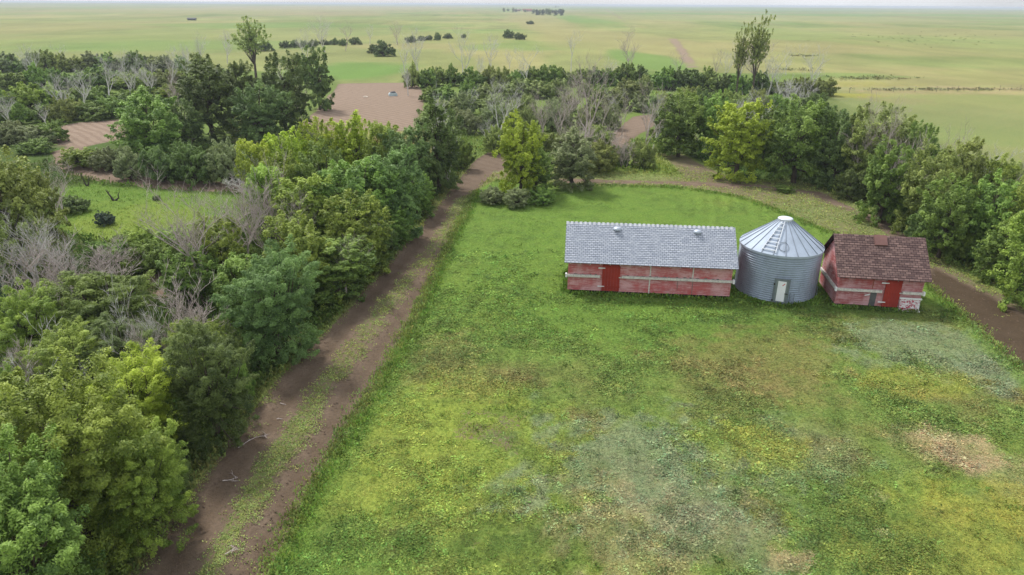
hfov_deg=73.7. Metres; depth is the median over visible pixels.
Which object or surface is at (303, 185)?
broadleaf tree
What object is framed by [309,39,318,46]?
leafy shrub
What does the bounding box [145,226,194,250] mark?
leafy shrub
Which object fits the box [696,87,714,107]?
leafy shrub
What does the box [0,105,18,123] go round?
leafy shrub
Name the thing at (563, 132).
leafy shrub
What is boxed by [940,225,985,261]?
leafy shrub
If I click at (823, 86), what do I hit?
leafy shrub
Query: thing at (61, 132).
leafy shrub
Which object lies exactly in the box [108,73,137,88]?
leafy shrub
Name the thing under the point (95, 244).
leafy shrub
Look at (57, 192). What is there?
dead tree
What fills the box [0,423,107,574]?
broadleaf tree
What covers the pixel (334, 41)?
leafy shrub
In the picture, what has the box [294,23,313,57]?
dead tree
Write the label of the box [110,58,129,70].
leafy shrub
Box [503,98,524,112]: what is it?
leafy shrub
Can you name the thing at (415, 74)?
leafy shrub
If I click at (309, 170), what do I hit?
broadleaf tree
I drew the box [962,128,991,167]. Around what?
bare shrub
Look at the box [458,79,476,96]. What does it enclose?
leafy shrub
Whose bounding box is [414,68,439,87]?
leafy shrub
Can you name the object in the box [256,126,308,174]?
broadleaf tree
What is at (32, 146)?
leafy shrub
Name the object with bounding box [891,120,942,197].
broadleaf tree
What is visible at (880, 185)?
broadleaf tree
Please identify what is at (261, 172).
broadleaf tree
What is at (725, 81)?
leafy shrub
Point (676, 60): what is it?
dead tree
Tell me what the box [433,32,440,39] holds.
leafy shrub
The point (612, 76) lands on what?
leafy shrub
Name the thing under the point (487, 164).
dirt track
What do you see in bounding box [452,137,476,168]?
leafy shrub
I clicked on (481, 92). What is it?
leafy shrub
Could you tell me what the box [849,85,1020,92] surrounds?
wire fence
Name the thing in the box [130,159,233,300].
dead tree
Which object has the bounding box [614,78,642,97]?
leafy shrub
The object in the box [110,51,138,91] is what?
dead tree
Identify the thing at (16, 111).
leafy shrub
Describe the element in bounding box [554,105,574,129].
leafy shrub
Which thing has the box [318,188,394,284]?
broadleaf tree
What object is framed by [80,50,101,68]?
leafy shrub
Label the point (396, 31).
dead tree
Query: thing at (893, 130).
dead tree
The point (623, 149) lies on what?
bare shrub
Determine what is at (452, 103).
leafy shrub
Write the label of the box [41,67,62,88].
leafy shrub
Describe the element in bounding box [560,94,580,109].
leafy shrub
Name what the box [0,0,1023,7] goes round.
sky
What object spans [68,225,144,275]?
bare shrub
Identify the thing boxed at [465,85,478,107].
dead tree
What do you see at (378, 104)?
tilled soil
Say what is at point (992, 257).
broadleaf tree
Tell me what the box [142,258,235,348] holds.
bare shrub
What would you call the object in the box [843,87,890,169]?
dead tree
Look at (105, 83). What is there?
leafy shrub
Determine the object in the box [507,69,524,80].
leafy shrub
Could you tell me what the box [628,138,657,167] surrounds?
leafy shrub
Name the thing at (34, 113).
leafy shrub
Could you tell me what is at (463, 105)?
leafy shrub
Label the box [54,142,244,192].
path
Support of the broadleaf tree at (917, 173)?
on the ground at (948, 51)
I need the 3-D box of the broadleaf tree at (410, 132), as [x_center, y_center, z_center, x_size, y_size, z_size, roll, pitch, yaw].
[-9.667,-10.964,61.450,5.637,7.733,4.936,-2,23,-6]
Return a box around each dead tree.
[0,95,16,121]
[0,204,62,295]
[0,208,62,287]
[0,256,19,286]
[15,43,43,71]
[15,212,83,297]
[34,163,74,220]
[35,71,75,105]
[35,102,49,124]
[46,154,71,190]
[49,180,67,210]
[62,66,97,102]
[95,53,120,94]
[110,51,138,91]
[127,52,159,94]
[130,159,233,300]
[162,45,180,89]
[174,42,192,72]
[191,30,207,56]
[203,176,273,268]
[221,30,231,63]
[237,153,259,180]
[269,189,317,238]
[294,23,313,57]
[305,13,332,51]
[335,22,353,50]
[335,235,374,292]
[387,20,402,44]
[395,39,412,71]
[400,27,428,70]
[400,63,411,95]
[449,25,478,71]
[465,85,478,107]
[473,55,484,74]
[480,118,497,136]
[481,33,501,65]
[484,75,519,135]
[499,78,524,111]
[513,46,542,77]
[528,90,549,132]
[547,82,574,131]
[556,81,584,116]
[556,103,598,153]
[562,51,615,143]
[566,34,582,68]
[601,94,619,129]
[607,88,624,113]
[616,96,632,134]
[617,26,643,63]
[638,75,673,167]
[641,91,675,145]
[669,51,684,69]
[712,51,724,71]
[720,51,732,72]
[730,42,752,94]
[742,27,777,73]
[761,47,794,94]
[766,56,785,89]
[794,42,830,85]
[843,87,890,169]
[871,91,921,169]
[983,143,1023,174]
[991,153,1023,209]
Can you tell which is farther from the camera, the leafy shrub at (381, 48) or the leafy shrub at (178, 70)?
the leafy shrub at (381, 48)
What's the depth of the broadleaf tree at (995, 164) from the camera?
55.40 m
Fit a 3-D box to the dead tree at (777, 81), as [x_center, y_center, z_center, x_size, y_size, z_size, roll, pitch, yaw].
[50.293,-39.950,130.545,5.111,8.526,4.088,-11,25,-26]
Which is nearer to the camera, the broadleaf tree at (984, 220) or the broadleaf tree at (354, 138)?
the broadleaf tree at (984, 220)
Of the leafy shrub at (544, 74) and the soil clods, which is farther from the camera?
the leafy shrub at (544, 74)
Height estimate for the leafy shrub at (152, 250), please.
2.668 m
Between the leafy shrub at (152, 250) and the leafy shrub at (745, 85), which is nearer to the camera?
the leafy shrub at (152, 250)
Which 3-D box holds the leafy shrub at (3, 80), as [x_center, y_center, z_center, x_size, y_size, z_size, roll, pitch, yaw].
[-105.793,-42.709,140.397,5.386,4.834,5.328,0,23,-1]
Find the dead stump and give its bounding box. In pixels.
[106,190,118,200]
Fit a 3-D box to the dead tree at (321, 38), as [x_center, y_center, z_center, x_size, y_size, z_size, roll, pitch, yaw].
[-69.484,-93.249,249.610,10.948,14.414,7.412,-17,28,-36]
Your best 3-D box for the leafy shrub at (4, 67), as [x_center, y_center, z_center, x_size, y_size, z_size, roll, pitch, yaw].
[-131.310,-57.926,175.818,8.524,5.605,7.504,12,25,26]
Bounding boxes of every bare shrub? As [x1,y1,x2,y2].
[0,239,76,316]
[0,336,43,407]
[6,312,95,399]
[15,216,142,304]
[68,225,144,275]
[99,267,166,366]
[121,296,162,393]
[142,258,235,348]
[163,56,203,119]
[184,182,271,263]
[220,137,286,252]
[222,166,255,192]
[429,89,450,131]
[576,112,625,149]
[605,124,636,167]
[695,99,708,153]
[735,84,774,118]
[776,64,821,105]
[891,131,932,190]
[920,117,971,158]
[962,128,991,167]
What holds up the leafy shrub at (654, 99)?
on the ground at (948, 51)
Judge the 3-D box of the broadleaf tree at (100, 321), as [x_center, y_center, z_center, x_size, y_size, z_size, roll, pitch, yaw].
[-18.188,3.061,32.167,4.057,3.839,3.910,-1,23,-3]
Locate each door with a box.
[597,264,620,290]
[771,278,790,304]
[878,280,902,306]
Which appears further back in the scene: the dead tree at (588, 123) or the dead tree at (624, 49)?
the dead tree at (624, 49)
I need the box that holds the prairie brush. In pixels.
[767,30,1023,90]
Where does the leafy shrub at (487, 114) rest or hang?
on the ground at (948, 51)
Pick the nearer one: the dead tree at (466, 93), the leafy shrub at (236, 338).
the leafy shrub at (236, 338)
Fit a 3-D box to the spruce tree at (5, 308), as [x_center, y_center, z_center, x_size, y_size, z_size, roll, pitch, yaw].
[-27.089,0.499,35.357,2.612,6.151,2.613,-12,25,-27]
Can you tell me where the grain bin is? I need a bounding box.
[733,216,824,304]
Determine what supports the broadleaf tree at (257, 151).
on the ground at (948, 51)
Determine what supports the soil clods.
on the dirt track
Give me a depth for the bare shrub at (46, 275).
38.84 m
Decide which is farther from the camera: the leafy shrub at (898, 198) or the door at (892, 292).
the leafy shrub at (898, 198)
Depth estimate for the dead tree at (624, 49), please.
169.14 m
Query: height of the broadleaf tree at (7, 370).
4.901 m
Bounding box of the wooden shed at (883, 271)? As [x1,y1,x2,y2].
[819,233,931,312]
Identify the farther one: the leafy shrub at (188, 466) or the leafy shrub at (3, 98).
the leafy shrub at (3, 98)
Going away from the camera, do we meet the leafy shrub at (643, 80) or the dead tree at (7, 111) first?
the dead tree at (7, 111)
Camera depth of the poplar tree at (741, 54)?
135.50 m
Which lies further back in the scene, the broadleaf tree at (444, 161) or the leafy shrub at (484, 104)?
the leafy shrub at (484, 104)
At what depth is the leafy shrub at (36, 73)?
138.60 m
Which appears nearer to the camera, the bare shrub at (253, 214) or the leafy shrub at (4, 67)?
the bare shrub at (253, 214)
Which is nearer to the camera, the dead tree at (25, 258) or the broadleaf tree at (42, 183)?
the dead tree at (25, 258)
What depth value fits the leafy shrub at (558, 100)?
114.39 m
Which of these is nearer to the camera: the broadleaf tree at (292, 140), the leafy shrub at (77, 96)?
the broadleaf tree at (292, 140)
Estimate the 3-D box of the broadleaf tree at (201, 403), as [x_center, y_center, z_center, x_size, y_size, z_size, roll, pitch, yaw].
[-12.359,3.808,27.933,4.098,5.913,3.761,4,23,9]
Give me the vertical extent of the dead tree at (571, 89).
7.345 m
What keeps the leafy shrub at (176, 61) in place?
on the ground at (948, 51)
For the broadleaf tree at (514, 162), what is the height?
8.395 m
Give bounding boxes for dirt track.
[131,152,504,574]
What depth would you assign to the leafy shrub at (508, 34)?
360.17 m
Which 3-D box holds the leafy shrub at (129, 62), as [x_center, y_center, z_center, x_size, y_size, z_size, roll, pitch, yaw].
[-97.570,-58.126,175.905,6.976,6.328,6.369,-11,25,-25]
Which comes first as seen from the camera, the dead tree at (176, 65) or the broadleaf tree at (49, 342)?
the broadleaf tree at (49, 342)
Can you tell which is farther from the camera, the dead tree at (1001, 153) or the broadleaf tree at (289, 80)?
the broadleaf tree at (289, 80)
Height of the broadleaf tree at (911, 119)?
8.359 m
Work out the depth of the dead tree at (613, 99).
102.92 m
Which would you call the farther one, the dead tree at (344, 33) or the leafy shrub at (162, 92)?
the dead tree at (344, 33)
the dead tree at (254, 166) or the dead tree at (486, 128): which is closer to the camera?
the dead tree at (254, 166)
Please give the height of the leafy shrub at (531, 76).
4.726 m
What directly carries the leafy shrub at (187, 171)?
on the ground at (948, 51)
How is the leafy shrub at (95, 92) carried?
on the ground at (948, 51)
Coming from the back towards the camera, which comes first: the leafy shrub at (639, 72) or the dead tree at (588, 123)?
the leafy shrub at (639, 72)
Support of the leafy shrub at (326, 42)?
on the ground at (948, 51)
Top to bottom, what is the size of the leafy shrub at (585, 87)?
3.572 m
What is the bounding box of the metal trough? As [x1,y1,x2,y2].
[388,91,396,95]
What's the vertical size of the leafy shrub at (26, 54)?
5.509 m
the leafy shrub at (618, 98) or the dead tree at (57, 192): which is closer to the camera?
the dead tree at (57, 192)
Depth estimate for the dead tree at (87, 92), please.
112.51 m
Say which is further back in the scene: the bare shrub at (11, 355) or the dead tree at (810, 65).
the dead tree at (810, 65)
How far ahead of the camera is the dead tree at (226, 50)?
201.87 m
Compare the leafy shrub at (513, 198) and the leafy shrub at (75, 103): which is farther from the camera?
the leafy shrub at (75, 103)
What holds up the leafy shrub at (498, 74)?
on the ground at (948, 51)
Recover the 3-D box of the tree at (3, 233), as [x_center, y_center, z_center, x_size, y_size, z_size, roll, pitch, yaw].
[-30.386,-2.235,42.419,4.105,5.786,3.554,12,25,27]
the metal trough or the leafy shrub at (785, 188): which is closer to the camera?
the leafy shrub at (785, 188)
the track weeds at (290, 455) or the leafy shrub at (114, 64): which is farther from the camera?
the leafy shrub at (114, 64)
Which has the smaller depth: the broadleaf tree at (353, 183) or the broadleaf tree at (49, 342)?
the broadleaf tree at (49, 342)
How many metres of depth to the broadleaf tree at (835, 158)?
67.36 m
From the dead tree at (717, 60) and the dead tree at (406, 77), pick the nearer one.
the dead tree at (406, 77)
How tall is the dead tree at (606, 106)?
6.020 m
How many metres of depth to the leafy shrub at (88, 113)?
105.04 m
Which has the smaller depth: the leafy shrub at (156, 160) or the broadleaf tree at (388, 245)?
the broadleaf tree at (388, 245)
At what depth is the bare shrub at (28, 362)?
30.53 m
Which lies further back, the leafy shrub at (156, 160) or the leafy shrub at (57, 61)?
the leafy shrub at (57, 61)
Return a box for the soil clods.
[136,211,1020,574]
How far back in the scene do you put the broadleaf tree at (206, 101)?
87.80 m
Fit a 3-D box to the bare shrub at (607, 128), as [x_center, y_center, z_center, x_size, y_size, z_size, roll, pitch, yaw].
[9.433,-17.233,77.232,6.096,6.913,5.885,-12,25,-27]
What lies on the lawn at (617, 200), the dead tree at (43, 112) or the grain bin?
the grain bin
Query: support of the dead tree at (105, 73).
on the ground at (948, 51)
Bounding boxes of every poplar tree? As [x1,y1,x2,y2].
[227,15,271,77]
[732,23,751,91]
[747,9,775,92]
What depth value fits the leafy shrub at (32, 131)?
86.71 m
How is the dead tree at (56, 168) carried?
on the ground at (948, 51)
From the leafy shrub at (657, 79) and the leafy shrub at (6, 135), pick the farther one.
the leafy shrub at (657, 79)
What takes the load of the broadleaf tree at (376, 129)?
on the ground at (948, 51)
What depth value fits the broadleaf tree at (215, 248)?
42.33 m
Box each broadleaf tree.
[0,145,69,276]
[0,277,62,371]
[0,346,172,574]
[0,361,40,437]
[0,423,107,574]
[1,161,71,253]
[4,315,103,407]
[32,269,166,355]
[64,337,189,457]
[76,311,170,393]
[89,416,199,562]
[103,85,188,165]
[155,243,218,318]
[159,317,259,460]
[161,317,243,390]
[167,98,211,150]
[171,52,242,142]
[188,211,246,289]
[208,234,323,372]
[211,251,266,334]
[220,59,260,131]
[227,80,293,144]
[233,138,280,207]
[241,162,289,243]
[250,150,307,227]
[256,49,316,132]
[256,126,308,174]
[261,172,343,249]
[261,209,343,312]
[283,53,313,76]
[294,136,353,204]
[295,116,348,169]
[297,44,334,110]
[301,233,378,309]
[310,156,411,243]
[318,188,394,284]
[331,109,374,177]
[350,248,381,280]
[356,143,425,242]
[361,120,406,175]
[363,222,397,263]
[369,205,413,250]
[372,122,434,199]
[406,171,435,217]
[411,95,466,189]
[491,109,548,194]
[522,145,556,194]
[546,126,597,192]
[647,90,678,141]
[653,87,706,156]
[695,89,737,157]
[699,98,774,183]
[742,105,791,168]
[760,93,839,184]
[803,105,858,190]
[831,100,909,194]
[852,134,915,226]
[865,113,926,194]
[889,138,962,233]
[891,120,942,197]
[906,172,977,266]
[928,135,988,215]
[956,168,1023,266]
[966,152,1022,213]
[971,215,1023,285]
[985,210,1023,311]
[990,175,1023,271]
[992,160,1023,206]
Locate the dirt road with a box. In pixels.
[490,148,1023,366]
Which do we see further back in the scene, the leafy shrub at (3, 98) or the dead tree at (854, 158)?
the leafy shrub at (3, 98)
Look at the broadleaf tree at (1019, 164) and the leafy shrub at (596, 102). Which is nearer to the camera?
the broadleaf tree at (1019, 164)
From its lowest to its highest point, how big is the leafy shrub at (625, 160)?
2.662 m
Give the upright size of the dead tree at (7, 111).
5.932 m
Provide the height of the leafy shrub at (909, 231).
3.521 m
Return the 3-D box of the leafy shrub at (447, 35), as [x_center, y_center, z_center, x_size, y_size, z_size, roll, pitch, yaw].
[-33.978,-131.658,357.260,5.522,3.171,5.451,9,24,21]
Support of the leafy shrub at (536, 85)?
on the ground at (948, 51)
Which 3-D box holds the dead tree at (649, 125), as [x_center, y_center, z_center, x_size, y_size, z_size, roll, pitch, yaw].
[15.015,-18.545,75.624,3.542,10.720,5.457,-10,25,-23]
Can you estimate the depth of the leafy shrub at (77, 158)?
74.25 m
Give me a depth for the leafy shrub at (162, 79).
141.20 m
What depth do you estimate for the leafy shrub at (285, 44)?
274.64 m
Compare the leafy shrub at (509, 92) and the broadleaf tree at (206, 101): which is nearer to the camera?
the broadleaf tree at (206, 101)
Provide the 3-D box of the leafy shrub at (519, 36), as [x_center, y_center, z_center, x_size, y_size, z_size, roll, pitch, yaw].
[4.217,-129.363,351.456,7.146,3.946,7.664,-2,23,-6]
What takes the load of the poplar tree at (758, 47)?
on the ground at (948, 51)
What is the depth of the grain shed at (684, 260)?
42.69 m
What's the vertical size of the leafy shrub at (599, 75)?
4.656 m
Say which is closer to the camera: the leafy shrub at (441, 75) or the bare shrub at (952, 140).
the bare shrub at (952, 140)
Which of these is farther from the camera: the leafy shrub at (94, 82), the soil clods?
the leafy shrub at (94, 82)
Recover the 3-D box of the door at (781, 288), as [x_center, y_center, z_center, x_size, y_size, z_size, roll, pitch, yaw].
[16.455,0.182,41.793,0.940,1.640,0.510,9,24,21]
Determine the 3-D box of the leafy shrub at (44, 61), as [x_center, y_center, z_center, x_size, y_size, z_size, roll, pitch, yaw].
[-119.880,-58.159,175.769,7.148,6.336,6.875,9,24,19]
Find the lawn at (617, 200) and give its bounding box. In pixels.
[269,180,1023,574]
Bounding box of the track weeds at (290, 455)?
[132,165,1023,574]
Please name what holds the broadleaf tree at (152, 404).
on the ground at (948, 51)
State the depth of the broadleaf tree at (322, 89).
114.47 m
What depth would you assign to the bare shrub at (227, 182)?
65.11 m
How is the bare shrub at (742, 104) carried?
on the ground at (948, 51)
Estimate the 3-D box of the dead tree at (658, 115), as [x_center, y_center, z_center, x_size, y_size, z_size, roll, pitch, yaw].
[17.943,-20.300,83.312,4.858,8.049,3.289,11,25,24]
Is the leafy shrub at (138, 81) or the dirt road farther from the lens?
the leafy shrub at (138, 81)
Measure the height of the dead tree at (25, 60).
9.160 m
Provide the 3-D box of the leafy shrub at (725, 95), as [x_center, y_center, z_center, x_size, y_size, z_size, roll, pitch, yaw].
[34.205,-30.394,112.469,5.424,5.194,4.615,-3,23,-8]
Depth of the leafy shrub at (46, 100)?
116.80 m
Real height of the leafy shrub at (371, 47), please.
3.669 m
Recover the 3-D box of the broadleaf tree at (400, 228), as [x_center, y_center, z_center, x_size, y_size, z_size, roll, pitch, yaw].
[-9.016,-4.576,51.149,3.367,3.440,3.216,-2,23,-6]
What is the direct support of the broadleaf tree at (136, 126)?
on the ground at (948, 51)
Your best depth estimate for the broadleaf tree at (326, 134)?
63.06 m
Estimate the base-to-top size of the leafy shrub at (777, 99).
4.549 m
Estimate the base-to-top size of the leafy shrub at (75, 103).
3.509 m
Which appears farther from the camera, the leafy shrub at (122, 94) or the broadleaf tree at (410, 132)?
the leafy shrub at (122, 94)
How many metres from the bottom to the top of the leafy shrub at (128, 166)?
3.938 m
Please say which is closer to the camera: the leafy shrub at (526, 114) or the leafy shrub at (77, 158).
the leafy shrub at (77, 158)
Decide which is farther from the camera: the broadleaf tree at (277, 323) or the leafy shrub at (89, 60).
the leafy shrub at (89, 60)
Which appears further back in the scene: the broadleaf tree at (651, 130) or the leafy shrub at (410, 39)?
the leafy shrub at (410, 39)
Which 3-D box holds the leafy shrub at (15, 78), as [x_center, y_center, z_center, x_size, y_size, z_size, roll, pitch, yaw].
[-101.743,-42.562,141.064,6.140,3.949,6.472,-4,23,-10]
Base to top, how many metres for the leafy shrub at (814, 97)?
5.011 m
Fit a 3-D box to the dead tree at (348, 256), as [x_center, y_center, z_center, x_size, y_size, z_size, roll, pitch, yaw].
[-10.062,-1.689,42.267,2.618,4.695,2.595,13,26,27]
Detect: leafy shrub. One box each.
[0,51,18,71]
[0,71,9,89]
[0,89,13,106]
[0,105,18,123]
[0,118,30,144]
[1,56,25,72]
[2,81,45,108]
[2,101,32,123]
[4,72,32,90]
[11,124,58,143]
[11,136,56,154]
[22,51,36,70]
[23,61,55,89]
[24,104,55,122]
[31,49,60,71]
[32,81,60,107]
[35,118,70,142]
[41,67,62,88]
[44,95,76,121]
[48,52,72,71]
[52,85,91,102]
[54,70,85,87]
[54,195,90,213]
[56,98,85,119]
[58,54,87,71]
[58,146,105,167]
[73,66,113,87]
[75,100,111,120]
[79,85,111,101]
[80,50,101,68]
[82,240,131,264]
[86,145,118,170]
[90,51,118,70]
[92,95,132,116]
[92,210,115,226]
[97,70,123,87]
[105,88,138,103]
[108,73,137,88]
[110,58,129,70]
[111,224,153,251]
[112,144,145,180]
[117,49,149,72]
[119,238,185,273]
[132,67,159,87]
[137,86,167,101]
[137,142,181,183]
[140,57,153,70]
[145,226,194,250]
[146,54,180,71]
[149,68,183,89]
[151,84,181,101]
[158,454,193,496]
[165,68,186,88]
[169,140,215,186]
[173,55,189,69]
[190,52,204,71]
[200,136,246,183]
[218,322,253,376]
[227,359,255,397]
[256,40,275,50]
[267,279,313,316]
[279,41,291,47]
[290,39,300,47]
[299,40,310,46]
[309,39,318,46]
[318,39,328,44]
[328,38,338,44]
[338,38,347,45]
[348,37,361,44]
[366,44,376,53]
[372,39,396,56]
[402,60,419,87]
[404,35,416,42]
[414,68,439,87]
[418,85,441,100]
[427,66,447,86]
[431,83,456,100]
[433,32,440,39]
[435,98,458,113]
[442,33,452,38]
[445,62,460,85]
[451,89,478,113]
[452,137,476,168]
[454,106,482,134]
[457,66,488,88]
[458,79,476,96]
[476,81,506,98]
[477,92,506,111]
[477,103,504,131]
[478,65,495,83]
[479,185,503,204]
[482,124,503,152]
[489,66,512,85]
[494,83,517,98]
[494,101,519,128]
[502,187,531,207]
[503,29,514,38]
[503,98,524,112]
[504,78,532,97]
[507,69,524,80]
[514,33,526,39]
[515,92,536,112]
[518,103,538,130]
[519,128,545,144]
[522,79,550,97]
[524,66,545,82]
[528,186,556,205]
[534,64,564,84]
[537,100,562,130]
[538,132,561,150]
[544,78,569,98]
[545,96,566,107]
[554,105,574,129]
[555,67,573,86]
[556,129,579,147]
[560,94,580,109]
[569,67,593,84]
[574,106,595,128]
[576,80,595,96]
[583,88,609,109]
[586,123,615,145]
[586,139,620,173]
[587,83,609,96]
[588,66,608,84]
[594,103,622,129]
[597,68,619,85]
[599,87,630,112]
[610,143,629,165]
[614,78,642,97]
[615,62,637,82]
[626,93,649,112]
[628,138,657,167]
[632,73,653,95]
[635,64,647,78]
[646,90,683,110]
[648,66,677,89]
[663,65,684,89]
[673,68,708,90]
[677,85,699,109]
[696,65,718,91]
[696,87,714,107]
[710,88,733,113]
[715,73,731,91]
[720,90,751,115]
[728,70,752,94]
[748,69,773,93]
[749,86,774,118]
[762,78,778,92]
[764,93,786,118]
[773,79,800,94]
[776,184,795,193]
[778,98,799,119]
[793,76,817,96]
[794,92,829,118]
[813,76,840,95]
[832,168,874,200]
[875,192,913,220]
[903,207,944,241]
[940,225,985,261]
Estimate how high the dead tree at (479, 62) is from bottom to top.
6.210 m
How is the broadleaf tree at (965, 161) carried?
on the ground at (948, 51)
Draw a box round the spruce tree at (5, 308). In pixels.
[0,278,17,349]
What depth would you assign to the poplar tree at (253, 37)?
162.01 m
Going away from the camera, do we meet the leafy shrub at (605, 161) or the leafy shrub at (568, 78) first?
the leafy shrub at (605, 161)
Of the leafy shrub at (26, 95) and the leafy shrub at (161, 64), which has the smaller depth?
the leafy shrub at (26, 95)
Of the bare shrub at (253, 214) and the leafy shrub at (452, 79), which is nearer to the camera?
the bare shrub at (253, 214)
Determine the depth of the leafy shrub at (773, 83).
141.92 m
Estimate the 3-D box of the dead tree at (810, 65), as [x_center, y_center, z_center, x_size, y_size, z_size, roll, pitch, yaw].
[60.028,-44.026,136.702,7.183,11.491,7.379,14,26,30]
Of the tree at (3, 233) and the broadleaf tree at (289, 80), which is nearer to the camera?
the tree at (3, 233)
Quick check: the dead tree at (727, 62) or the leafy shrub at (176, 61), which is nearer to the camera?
the dead tree at (727, 62)
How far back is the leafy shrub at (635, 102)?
116.89 m
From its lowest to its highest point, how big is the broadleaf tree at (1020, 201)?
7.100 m
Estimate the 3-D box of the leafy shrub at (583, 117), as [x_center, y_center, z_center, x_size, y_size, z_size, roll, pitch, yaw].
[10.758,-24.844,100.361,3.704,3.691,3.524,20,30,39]
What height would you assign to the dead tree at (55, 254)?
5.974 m
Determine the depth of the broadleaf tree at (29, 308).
33.24 m
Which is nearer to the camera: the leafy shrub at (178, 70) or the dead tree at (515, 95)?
the dead tree at (515, 95)
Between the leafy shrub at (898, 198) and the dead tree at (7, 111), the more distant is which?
the dead tree at (7, 111)
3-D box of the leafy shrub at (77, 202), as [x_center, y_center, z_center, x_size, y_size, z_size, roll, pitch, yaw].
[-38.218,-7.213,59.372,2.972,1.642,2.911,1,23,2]
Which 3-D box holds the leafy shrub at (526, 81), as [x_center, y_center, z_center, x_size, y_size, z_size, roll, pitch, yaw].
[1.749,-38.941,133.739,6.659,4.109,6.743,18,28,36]
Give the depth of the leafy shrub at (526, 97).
112.97 m
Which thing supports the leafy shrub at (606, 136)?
on the ground at (948, 51)
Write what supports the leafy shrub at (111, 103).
on the ground at (948, 51)
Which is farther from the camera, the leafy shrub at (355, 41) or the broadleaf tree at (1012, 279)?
the leafy shrub at (355, 41)
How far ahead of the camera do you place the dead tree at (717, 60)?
156.88 m
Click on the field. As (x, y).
(997, 121)
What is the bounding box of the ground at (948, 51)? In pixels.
[0,1,1023,574]
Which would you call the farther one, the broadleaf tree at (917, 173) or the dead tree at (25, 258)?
the broadleaf tree at (917, 173)
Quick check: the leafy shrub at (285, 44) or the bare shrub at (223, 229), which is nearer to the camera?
the bare shrub at (223, 229)
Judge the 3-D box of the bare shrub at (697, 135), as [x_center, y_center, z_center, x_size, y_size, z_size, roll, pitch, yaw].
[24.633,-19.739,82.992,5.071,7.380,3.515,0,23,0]
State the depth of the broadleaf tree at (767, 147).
75.68 m
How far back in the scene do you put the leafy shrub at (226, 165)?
67.84 m
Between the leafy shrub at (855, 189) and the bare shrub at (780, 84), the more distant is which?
the bare shrub at (780, 84)
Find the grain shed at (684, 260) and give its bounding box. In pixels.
[564,221,738,298]
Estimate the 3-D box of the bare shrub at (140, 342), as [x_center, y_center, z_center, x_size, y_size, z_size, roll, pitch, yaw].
[-16.599,2.704,30.865,1.894,5.292,1.737,8,24,18]
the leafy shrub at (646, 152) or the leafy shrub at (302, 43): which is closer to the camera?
the leafy shrub at (646, 152)
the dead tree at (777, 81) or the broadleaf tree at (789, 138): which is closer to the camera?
the broadleaf tree at (789, 138)
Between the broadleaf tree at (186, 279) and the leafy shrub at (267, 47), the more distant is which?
the leafy shrub at (267, 47)
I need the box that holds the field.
[826,94,1023,166]
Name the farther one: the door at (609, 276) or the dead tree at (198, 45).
the dead tree at (198, 45)
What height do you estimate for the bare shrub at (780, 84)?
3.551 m
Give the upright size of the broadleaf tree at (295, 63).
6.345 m
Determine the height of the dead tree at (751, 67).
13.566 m
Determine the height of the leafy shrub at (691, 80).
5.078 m
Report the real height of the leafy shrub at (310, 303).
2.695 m
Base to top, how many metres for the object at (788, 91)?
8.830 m
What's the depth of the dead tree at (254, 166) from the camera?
58.16 m
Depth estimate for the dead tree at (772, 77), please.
139.03 m
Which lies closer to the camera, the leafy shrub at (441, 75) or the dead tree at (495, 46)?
the leafy shrub at (441, 75)
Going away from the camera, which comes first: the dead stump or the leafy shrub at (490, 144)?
the dead stump
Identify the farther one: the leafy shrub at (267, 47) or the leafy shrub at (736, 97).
the leafy shrub at (267, 47)
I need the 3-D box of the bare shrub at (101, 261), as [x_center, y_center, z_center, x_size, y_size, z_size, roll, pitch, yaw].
[-24.670,-1.275,39.869,6.252,5.661,6.476,9,24,20]
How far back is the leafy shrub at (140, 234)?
49.59 m
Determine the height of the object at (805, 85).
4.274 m
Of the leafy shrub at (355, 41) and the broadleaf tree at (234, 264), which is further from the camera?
the leafy shrub at (355, 41)
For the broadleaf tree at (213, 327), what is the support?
on the ground at (948, 51)
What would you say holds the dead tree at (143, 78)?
on the ground at (948, 51)
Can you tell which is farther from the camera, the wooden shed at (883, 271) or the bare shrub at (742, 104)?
the bare shrub at (742, 104)
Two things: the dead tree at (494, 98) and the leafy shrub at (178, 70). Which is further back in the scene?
the leafy shrub at (178, 70)
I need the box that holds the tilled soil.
[303,82,424,130]
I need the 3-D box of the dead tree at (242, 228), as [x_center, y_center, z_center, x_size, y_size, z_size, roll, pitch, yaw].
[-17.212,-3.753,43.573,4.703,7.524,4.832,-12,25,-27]

